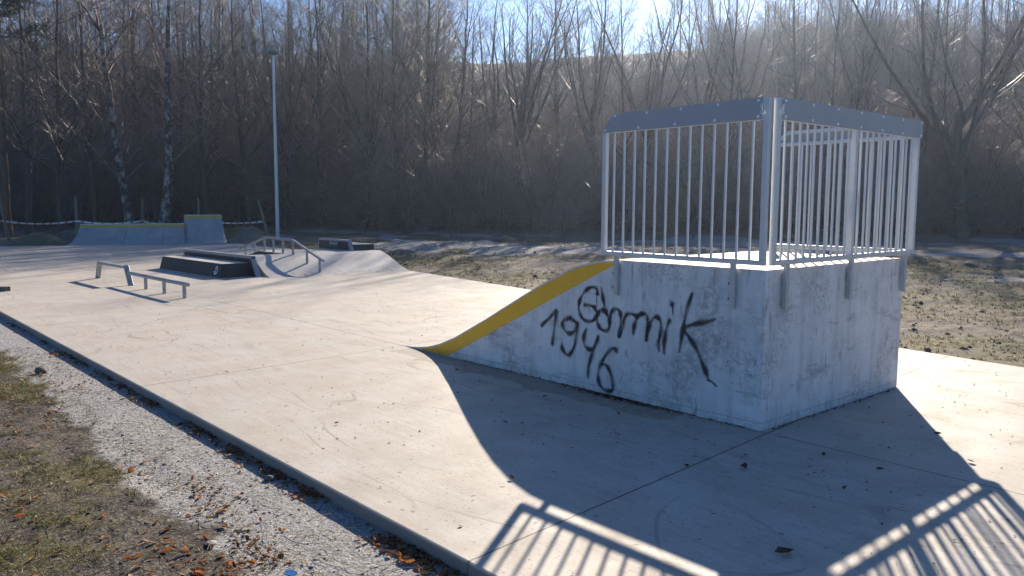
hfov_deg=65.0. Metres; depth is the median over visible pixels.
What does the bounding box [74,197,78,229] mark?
wooden stake
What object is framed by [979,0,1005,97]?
slender tree
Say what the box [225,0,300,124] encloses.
bare tree
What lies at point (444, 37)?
bare tree
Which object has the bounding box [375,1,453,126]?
bare tree
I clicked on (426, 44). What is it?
bare tree
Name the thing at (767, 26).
slender tree
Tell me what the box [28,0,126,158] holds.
bare tree
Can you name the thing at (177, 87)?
bare tree
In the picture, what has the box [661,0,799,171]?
bare tree
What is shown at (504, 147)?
bare shrub
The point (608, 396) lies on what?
leaf crumbs
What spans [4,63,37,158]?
bare tree
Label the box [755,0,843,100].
bare tree
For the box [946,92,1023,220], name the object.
bare shrub
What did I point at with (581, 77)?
bare tree
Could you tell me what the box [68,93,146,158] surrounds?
bare shrub
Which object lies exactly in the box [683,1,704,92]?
slender tree
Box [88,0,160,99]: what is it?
bare tree
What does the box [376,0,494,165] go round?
bare tree
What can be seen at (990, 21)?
slender tree
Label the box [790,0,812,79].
slender tree
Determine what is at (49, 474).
grass
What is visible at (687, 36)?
slender tree
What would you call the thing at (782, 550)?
dry leaf
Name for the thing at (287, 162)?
bare shrub
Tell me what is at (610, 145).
bare shrub
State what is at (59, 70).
bare tree
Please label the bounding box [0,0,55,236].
bare tree
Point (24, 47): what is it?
bare tree
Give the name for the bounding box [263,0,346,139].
bare tree
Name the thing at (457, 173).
bare shrub
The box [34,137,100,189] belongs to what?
bare shrub
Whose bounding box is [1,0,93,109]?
bare tree
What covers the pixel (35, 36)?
bare tree
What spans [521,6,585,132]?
bare tree
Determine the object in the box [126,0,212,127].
bare tree
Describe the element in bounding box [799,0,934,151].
bare tree
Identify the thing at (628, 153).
bare shrub
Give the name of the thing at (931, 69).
bare tree
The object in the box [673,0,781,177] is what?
bare tree
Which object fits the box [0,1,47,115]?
bare tree
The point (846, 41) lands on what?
clinging leaves
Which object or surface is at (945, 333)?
soil clods
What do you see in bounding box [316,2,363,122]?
bare tree
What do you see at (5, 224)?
wooden stake
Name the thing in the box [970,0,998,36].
slender tree
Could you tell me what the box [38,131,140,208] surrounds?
bare shrub
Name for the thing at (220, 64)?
bare tree
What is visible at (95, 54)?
bare tree
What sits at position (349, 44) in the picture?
bare tree
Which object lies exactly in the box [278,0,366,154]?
bare tree
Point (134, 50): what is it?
bare tree
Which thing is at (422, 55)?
bare tree
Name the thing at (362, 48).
bare tree
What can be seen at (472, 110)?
bare tree
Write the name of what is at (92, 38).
bare tree
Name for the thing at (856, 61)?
bare tree
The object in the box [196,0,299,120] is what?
bare tree
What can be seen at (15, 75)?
bare tree
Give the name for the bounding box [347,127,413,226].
bare shrub
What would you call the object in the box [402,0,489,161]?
bare tree
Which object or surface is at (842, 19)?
slender tree
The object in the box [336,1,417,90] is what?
bare tree
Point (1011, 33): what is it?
slender tree
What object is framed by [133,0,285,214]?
bare tree
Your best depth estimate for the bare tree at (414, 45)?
68.59 m
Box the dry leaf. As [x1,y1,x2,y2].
[775,546,793,552]
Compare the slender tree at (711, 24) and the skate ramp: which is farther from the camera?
the slender tree at (711, 24)
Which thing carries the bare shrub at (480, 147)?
on the ground at (990, 247)
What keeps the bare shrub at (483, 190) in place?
on the ground at (990, 247)
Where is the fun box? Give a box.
[249,248,408,277]
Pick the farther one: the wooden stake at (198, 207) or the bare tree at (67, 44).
the bare tree at (67, 44)
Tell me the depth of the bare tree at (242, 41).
71.63 m
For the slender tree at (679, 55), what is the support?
on the ground at (990, 247)
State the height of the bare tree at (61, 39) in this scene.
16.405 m
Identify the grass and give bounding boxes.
[0,352,157,575]
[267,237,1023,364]
[268,235,1023,357]
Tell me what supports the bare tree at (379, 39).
on the ground at (990, 247)
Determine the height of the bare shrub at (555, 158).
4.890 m
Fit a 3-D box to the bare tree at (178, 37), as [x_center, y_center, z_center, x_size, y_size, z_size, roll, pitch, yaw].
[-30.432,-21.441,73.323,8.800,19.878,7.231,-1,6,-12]
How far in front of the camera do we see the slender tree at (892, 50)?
63.19 m
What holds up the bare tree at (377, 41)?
on the ground at (990, 247)
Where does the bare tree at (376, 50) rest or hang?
on the ground at (990, 247)
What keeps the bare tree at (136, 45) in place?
on the ground at (990, 247)
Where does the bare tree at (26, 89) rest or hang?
on the ground at (990, 247)
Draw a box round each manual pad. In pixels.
[160,249,260,277]
[318,238,373,250]
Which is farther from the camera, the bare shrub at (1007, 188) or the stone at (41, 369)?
the bare shrub at (1007, 188)
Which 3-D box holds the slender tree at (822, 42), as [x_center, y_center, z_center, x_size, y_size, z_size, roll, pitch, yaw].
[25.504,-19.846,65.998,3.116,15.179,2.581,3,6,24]
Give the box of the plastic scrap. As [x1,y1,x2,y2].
[284,569,296,575]
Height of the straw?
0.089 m
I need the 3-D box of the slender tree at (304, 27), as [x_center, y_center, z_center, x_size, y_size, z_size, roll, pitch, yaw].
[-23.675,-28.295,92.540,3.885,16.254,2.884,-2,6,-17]
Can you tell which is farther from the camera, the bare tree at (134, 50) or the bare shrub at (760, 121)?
the bare tree at (134, 50)
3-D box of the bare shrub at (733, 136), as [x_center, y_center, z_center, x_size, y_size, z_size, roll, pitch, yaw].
[12.271,-8.078,45.603,5.828,7.396,7.962,3,7,29]
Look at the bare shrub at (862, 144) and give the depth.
46.34 m
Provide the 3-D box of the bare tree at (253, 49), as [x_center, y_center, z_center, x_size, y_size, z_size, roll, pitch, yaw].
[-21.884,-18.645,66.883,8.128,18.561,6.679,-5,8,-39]
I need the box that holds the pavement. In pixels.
[0,243,1023,575]
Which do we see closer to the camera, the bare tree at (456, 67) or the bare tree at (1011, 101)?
the bare tree at (1011, 101)
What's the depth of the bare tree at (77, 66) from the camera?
56.18 m
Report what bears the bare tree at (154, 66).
on the ground at (990, 247)
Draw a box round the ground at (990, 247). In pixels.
[0,39,1023,575]
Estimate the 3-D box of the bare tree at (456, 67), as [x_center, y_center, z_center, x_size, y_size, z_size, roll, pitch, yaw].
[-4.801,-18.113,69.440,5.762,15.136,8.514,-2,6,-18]
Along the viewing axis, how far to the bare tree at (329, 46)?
75.03 m
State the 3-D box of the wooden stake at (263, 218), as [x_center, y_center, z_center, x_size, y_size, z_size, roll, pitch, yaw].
[-12.824,-3.518,41.492,0.144,2.150,0.144,-13,6,1]
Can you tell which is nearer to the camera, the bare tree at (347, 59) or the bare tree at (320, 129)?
the bare tree at (320, 129)
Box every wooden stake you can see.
[0,197,10,241]
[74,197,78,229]
[141,199,143,222]
[197,198,199,214]
[257,199,268,233]
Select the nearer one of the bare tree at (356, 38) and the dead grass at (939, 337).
the dead grass at (939, 337)
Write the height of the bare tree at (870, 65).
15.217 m
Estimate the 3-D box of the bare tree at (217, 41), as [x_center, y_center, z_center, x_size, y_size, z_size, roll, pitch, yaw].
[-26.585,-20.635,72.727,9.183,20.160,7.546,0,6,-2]
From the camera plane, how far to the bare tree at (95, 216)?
47.64 m
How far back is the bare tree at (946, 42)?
47.23 m
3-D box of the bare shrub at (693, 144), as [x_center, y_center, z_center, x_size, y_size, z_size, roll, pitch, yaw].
[10.381,-8.278,46.684,5.034,6.637,6.976,-3,7,-28]
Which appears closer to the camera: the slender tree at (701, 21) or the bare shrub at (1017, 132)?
the bare shrub at (1017, 132)
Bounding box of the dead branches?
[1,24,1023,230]
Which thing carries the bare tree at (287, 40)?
on the ground at (990, 247)
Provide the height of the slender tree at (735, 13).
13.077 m
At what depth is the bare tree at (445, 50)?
61.94 m
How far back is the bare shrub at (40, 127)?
57.50 m
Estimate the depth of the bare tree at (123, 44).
61.66 m
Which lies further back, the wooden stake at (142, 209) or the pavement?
the wooden stake at (142, 209)
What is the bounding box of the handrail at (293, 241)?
[239,236,324,271]
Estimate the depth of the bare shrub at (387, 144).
53.84 m
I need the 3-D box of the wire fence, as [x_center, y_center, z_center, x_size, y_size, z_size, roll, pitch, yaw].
[-14.996,-4.022,48.126,63.216,1.757,10.609,1,6,4]
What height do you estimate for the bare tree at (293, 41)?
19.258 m
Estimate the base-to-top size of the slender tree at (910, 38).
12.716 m
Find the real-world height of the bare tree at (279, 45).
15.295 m
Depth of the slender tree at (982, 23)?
68.14 m
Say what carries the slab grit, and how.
on the pavement
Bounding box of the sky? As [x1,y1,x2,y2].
[0,0,1023,63]
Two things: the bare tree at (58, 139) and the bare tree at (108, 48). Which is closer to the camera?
the bare tree at (58, 139)
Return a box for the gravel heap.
[480,234,519,240]
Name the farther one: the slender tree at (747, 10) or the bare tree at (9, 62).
the slender tree at (747, 10)
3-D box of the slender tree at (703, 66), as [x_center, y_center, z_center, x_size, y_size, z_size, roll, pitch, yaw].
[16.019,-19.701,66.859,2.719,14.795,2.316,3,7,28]
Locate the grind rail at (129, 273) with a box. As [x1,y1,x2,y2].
[95,261,189,297]
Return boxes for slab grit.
[7,265,1023,572]
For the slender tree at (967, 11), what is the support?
on the ground at (990, 247)
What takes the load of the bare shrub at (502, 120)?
on the ground at (990, 247)
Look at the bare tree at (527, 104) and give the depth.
47.44 m
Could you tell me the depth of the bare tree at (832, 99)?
43.70 m
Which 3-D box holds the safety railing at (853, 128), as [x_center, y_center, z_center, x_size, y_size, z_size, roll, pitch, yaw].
[2.242,-0.730,7.142,2.487,1.536,1.648,-5,8,-41]
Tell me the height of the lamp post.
9.725 m
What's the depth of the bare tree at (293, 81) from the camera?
66.81 m
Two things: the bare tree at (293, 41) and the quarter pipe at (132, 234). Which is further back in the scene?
the bare tree at (293, 41)
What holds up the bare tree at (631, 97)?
on the ground at (990, 247)
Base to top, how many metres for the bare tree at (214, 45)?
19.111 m
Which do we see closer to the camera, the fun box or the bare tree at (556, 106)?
the fun box
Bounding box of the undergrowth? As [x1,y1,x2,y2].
[0,0,1023,239]
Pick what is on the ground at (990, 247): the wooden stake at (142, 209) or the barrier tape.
the wooden stake at (142, 209)
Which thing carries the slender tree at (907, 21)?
on the ground at (990, 247)
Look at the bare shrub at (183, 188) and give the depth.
54.94 m
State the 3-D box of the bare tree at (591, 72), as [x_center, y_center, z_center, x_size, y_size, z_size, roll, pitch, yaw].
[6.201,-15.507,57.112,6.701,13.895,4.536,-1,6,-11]
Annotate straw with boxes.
[0,345,455,575]
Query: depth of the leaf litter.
4.27 m
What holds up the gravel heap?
on the ground at (990, 247)
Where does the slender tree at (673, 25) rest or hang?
on the ground at (990, 247)
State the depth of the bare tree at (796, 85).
49.37 m
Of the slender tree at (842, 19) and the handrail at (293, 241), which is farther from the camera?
the slender tree at (842, 19)
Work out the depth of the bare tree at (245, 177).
50.66 m
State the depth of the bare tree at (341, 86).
50.49 m
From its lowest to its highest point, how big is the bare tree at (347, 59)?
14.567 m
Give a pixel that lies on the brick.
(5, 288)
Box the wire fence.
[15,205,823,239]
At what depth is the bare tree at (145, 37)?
75.67 m
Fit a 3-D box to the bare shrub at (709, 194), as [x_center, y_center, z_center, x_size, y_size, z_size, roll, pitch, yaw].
[9.619,-6.133,43.463,5.908,6.111,4.264,1,6,4]
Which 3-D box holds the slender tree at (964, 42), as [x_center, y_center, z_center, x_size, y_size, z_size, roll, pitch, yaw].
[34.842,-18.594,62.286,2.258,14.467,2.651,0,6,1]
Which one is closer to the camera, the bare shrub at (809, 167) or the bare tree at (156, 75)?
the bare shrub at (809, 167)
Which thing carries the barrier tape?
attached to the wooden stake at (76, 212)
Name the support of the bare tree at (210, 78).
on the ground at (990, 247)
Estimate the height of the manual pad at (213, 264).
0.479 m
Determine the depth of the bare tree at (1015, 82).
51.94 m
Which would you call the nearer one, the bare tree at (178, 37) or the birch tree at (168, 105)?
the birch tree at (168, 105)
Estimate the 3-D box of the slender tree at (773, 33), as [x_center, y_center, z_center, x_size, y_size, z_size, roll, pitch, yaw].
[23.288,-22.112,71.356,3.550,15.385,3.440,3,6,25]
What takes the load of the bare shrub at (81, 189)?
on the ground at (990, 247)
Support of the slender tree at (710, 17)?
on the ground at (990, 247)
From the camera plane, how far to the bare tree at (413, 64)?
54.38 m
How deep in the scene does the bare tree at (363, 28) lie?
73.00 m
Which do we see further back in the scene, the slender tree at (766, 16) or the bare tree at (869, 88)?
the slender tree at (766, 16)
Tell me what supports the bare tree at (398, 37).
on the ground at (990, 247)
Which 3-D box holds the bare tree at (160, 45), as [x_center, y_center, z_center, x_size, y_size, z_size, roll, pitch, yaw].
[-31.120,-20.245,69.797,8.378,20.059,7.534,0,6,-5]
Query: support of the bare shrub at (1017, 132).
on the ground at (990, 247)
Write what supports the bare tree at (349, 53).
on the ground at (990, 247)
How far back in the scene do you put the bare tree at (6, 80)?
58.65 m
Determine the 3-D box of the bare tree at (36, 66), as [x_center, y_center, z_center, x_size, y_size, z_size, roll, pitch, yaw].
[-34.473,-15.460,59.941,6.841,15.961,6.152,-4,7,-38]
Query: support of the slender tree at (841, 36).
on the ground at (990, 247)
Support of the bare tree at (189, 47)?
on the ground at (990, 247)
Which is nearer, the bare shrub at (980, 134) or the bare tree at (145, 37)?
the bare shrub at (980, 134)
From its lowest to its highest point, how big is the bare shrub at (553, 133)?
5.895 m
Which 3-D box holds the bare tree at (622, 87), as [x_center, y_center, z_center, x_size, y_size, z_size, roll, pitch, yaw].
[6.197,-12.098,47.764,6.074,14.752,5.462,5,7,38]
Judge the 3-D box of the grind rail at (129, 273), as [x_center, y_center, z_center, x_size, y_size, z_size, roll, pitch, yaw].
[-7.541,-0.209,16.193,0.123,0.419,5.425,-5,8,-42]
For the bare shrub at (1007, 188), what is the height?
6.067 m
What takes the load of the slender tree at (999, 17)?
on the ground at (990, 247)
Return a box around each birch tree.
[42,0,185,223]
[82,0,265,222]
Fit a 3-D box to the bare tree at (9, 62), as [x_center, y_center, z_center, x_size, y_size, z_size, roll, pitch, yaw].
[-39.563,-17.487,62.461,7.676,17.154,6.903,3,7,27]
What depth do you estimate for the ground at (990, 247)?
6.59 m
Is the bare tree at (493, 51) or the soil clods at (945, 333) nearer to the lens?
the soil clods at (945, 333)
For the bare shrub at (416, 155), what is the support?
on the ground at (990, 247)
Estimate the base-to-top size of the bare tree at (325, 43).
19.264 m
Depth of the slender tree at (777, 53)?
64.60 m
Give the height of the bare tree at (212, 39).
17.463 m
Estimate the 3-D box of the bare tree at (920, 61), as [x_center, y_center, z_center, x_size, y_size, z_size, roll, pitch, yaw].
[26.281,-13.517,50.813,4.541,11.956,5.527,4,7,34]
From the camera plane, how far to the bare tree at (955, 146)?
40.10 m
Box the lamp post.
[266,44,279,237]
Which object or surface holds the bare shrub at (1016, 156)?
on the ground at (990, 247)
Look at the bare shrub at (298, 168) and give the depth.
53.82 m
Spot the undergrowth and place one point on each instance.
(928, 209)
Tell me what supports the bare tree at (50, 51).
on the ground at (990, 247)
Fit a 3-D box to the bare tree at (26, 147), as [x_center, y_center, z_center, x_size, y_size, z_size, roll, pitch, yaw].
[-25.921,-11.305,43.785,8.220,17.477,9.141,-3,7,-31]
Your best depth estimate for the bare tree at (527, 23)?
57.93 m
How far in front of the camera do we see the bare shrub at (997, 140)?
43.80 m
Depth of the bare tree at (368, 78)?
55.01 m
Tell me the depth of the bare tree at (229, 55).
73.94 m
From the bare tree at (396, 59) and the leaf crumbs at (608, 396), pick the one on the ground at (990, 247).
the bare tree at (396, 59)
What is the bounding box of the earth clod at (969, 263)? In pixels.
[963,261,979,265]
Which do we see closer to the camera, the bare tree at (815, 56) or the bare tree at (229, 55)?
the bare tree at (815, 56)
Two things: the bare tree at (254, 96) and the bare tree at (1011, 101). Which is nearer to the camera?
the bare tree at (1011, 101)
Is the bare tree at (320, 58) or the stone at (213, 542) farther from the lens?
the bare tree at (320, 58)
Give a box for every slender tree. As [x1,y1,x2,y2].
[300,0,315,59]
[666,0,684,60]
[669,0,698,91]
[674,0,699,99]
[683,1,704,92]
[695,1,717,86]
[699,0,719,73]
[699,0,725,85]
[699,3,707,50]
[720,1,739,83]
[728,1,745,30]
[738,0,756,33]
[755,0,772,39]
[756,0,783,95]
[757,0,781,65]
[762,0,792,96]
[771,0,791,46]
[781,1,797,86]
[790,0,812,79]
[808,0,840,101]
[810,4,830,88]
[822,0,851,103]
[831,0,854,95]
[840,0,855,82]
[868,0,881,85]
[878,0,913,111]
[898,0,929,90]
[900,3,914,66]
[938,0,968,92]
[949,0,975,99]
[954,0,970,31]
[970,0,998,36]
[972,0,1003,59]
[974,1,1005,69]
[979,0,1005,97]
[986,0,1010,105]
[992,0,1023,107]
[1016,1,1023,89]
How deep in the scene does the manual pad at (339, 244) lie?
22.44 m
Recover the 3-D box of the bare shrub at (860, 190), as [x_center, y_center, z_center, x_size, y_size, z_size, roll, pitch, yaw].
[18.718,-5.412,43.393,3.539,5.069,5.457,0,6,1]
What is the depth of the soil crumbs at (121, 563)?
4.86 m
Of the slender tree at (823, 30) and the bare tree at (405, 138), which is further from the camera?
the slender tree at (823, 30)
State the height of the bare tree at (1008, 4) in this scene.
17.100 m
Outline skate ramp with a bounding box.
[402,251,901,430]
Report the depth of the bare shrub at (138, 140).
58.91 m
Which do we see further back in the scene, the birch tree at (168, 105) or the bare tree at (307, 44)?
the bare tree at (307, 44)
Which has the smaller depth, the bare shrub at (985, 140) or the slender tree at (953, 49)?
the bare shrub at (985, 140)
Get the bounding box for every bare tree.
[0,0,98,204]
[0,0,125,234]
[0,0,138,233]
[0,0,163,222]
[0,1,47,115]
[0,1,55,107]
[0,2,63,101]
[0,21,70,111]
[0,40,42,135]
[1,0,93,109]
[1,1,74,109]
[1,1,103,123]
[3,0,90,138]
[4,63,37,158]
[5,3,78,91]
[17,0,119,150]
[20,0,103,108]
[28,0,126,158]
[31,0,119,110]
[38,0,131,165]
[41,0,99,96]
[63,0,119,102]
[63,0,159,124]
[70,0,181,114]
[71,2,145,116]
[74,2,129,104]
[81,0,185,142]
[83,0,202,118]
[84,0,196,135]
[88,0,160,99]
[90,0,197,161]
[114,1,163,103]
[121,0,182,109]
[122,0,286,226]
[122,3,189,136]
[124,0,202,115]
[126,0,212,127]
[127,0,174,112]
[127,0,210,111]
[128,0,176,106]
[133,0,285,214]
[136,0,235,119]
[148,0,228,158]
[158,0,269,168]
[158,0,276,120]
[160,0,278,184]
[163,0,205,106]
[174,0,266,136]
[176,0,254,116]
[192,3,253,109]
[195,4,254,107]
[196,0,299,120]
[203,0,284,149]
[213,1,298,128]
[213,12,287,159]
[215,0,270,114]
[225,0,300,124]
[225,10,283,110]
[227,0,363,226]
[235,0,333,160]
[241,0,380,226]
[246,0,322,130]
[253,0,334,108]
[257,1,316,109]
[261,0,331,127]
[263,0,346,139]
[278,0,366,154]
[278,0,376,156]
[278,1,335,104]
[282,0,361,99]
[302,0,346,111]
[302,0,439,228]
[307,0,467,221]
[308,0,445,170]
[309,0,388,131]
[312,0,384,137]
[315,0,390,118]
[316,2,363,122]
[317,1,365,116]
[325,0,421,132]
[327,0,412,154]
[330,0,388,116]
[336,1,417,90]
[341,0,457,156]
[344,0,414,119]
[355,0,402,109]
[362,0,441,121]
[365,0,500,161]
[366,1,425,100]
[371,0,425,147]
[375,0,468,189]
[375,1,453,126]
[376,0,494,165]
[378,0,451,134]
[383,0,479,185]
[384,0,474,146]
[389,0,548,176]
[394,0,470,100]
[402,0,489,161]
[413,0,479,118]
[430,0,486,139]
[433,0,581,168]
[434,0,522,166]
[476,0,562,148]
[476,0,615,157]
[480,0,596,198]
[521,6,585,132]
[537,0,638,173]
[558,0,634,129]
[578,0,668,199]
[585,0,731,182]
[635,0,769,151]
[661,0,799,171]
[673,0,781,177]
[682,0,851,129]
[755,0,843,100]
[776,0,876,217]
[778,0,848,101]
[796,0,903,100]
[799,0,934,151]
[810,0,913,109]
[838,0,1023,239]
[854,0,1022,154]
[891,0,966,139]
[894,0,985,149]
[953,0,1023,206]
[968,0,1023,115]
[969,8,1023,143]
[1004,5,1023,122]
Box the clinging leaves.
[755,1,972,87]
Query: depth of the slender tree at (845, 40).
70.84 m
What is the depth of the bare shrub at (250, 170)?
55.75 m
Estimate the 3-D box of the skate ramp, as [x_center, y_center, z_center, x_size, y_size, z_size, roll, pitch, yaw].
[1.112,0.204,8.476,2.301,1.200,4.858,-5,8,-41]
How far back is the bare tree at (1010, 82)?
46.49 m
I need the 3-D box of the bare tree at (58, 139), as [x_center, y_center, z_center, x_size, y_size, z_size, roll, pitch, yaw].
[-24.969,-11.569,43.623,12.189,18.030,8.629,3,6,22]
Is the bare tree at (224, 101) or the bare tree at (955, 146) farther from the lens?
the bare tree at (224, 101)
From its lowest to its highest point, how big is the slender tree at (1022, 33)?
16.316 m
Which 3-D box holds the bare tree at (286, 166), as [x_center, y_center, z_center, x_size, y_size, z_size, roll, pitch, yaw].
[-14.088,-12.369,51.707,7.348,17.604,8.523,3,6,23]
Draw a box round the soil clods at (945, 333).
[278,239,1023,361]
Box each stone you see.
[34,366,46,373]
[206,540,216,545]
[264,475,273,480]
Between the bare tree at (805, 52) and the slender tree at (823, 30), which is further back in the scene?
the slender tree at (823, 30)
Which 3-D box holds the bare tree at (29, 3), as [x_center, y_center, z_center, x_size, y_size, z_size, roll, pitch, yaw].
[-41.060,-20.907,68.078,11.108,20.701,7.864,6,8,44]
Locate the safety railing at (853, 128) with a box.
[601,97,922,309]
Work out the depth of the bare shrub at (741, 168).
44.28 m
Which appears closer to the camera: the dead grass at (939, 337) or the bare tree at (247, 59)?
the dead grass at (939, 337)
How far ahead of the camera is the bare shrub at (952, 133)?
45.96 m
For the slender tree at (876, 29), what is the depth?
73.51 m
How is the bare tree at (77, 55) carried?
on the ground at (990, 247)
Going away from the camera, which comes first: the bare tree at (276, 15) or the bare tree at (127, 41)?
the bare tree at (276, 15)
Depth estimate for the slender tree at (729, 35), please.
71.36 m
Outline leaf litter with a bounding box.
[0,323,466,575]
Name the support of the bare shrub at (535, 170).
on the ground at (990, 247)
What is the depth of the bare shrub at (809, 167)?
45.28 m
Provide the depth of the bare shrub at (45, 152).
55.45 m
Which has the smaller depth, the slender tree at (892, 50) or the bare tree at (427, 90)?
the bare tree at (427, 90)
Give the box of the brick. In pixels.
[0,286,10,290]
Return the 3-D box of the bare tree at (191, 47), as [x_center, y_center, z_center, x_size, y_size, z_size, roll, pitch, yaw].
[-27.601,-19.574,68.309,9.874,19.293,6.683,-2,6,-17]
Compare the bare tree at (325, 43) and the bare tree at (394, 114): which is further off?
the bare tree at (325, 43)
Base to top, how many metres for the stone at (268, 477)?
0.041 m
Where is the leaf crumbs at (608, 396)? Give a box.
[465,360,893,428]
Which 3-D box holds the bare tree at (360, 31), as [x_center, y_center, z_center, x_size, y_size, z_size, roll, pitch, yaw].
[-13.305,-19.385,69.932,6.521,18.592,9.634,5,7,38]
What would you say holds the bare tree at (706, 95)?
on the ground at (990, 247)
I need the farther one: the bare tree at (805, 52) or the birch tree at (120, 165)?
the bare tree at (805, 52)
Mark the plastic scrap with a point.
(289, 572)
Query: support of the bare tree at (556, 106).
on the ground at (990, 247)
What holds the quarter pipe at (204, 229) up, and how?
on the pavement
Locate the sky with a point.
(658, 3)
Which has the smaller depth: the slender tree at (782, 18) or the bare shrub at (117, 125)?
the bare shrub at (117, 125)
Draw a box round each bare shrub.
[8,121,98,185]
[13,102,75,155]
[32,138,107,225]
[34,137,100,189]
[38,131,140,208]
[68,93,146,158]
[107,103,187,186]
[153,130,225,214]
[230,148,303,201]
[242,120,356,221]
[255,131,316,202]
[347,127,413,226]
[351,77,478,187]
[357,120,409,174]
[428,146,483,204]
[442,105,512,166]
[444,103,516,194]
[449,140,515,226]
[452,119,513,177]
[467,88,601,229]
[485,104,554,197]
[511,103,610,168]
[513,124,583,197]
[574,97,661,178]
[610,98,682,183]
[636,127,747,227]
[636,128,731,202]
[652,87,749,182]
[681,80,773,199]
[709,129,789,215]
[711,64,790,160]
[754,140,837,218]
[768,147,837,231]
[772,85,845,176]
[805,92,909,185]
[818,149,906,232]
[886,106,1000,177]
[924,101,1022,168]
[930,93,1023,194]
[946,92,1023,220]
[970,125,1023,232]
[1000,115,1023,201]
[1006,109,1023,163]
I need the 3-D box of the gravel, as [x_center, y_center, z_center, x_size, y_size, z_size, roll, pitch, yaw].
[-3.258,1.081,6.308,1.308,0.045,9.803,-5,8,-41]
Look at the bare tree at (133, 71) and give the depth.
60.75 m
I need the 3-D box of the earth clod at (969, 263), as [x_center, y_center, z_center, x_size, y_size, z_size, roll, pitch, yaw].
[13.351,-0.673,23.341,0.452,0.226,0.616,2,6,18]
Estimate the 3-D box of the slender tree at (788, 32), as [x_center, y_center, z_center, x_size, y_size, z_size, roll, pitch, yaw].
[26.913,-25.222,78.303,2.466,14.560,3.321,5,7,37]
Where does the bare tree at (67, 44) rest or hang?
on the ground at (990, 247)
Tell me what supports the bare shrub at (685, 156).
on the ground at (990, 247)
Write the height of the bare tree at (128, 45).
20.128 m
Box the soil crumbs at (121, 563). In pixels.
[0,347,433,575]
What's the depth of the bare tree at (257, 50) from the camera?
73.62 m
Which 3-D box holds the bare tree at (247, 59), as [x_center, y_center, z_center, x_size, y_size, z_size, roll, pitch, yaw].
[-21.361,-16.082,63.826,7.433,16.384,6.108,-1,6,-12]
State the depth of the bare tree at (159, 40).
73.77 m
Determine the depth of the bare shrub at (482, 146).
50.37 m
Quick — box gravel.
[0,343,430,575]
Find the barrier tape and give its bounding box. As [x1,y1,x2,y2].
[0,220,263,224]
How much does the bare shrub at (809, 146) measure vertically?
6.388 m
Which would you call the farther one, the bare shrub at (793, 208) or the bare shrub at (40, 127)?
the bare shrub at (40, 127)
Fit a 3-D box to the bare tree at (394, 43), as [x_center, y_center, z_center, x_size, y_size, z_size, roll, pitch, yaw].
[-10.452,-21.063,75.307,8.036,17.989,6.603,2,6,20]
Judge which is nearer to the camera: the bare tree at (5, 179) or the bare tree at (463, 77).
the bare tree at (5, 179)
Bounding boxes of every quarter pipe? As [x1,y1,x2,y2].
[65,223,184,245]
[184,215,227,243]
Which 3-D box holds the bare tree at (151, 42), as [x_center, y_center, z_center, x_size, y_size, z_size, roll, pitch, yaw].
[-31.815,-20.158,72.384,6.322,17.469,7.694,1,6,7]
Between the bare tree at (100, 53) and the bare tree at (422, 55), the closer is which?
the bare tree at (422, 55)

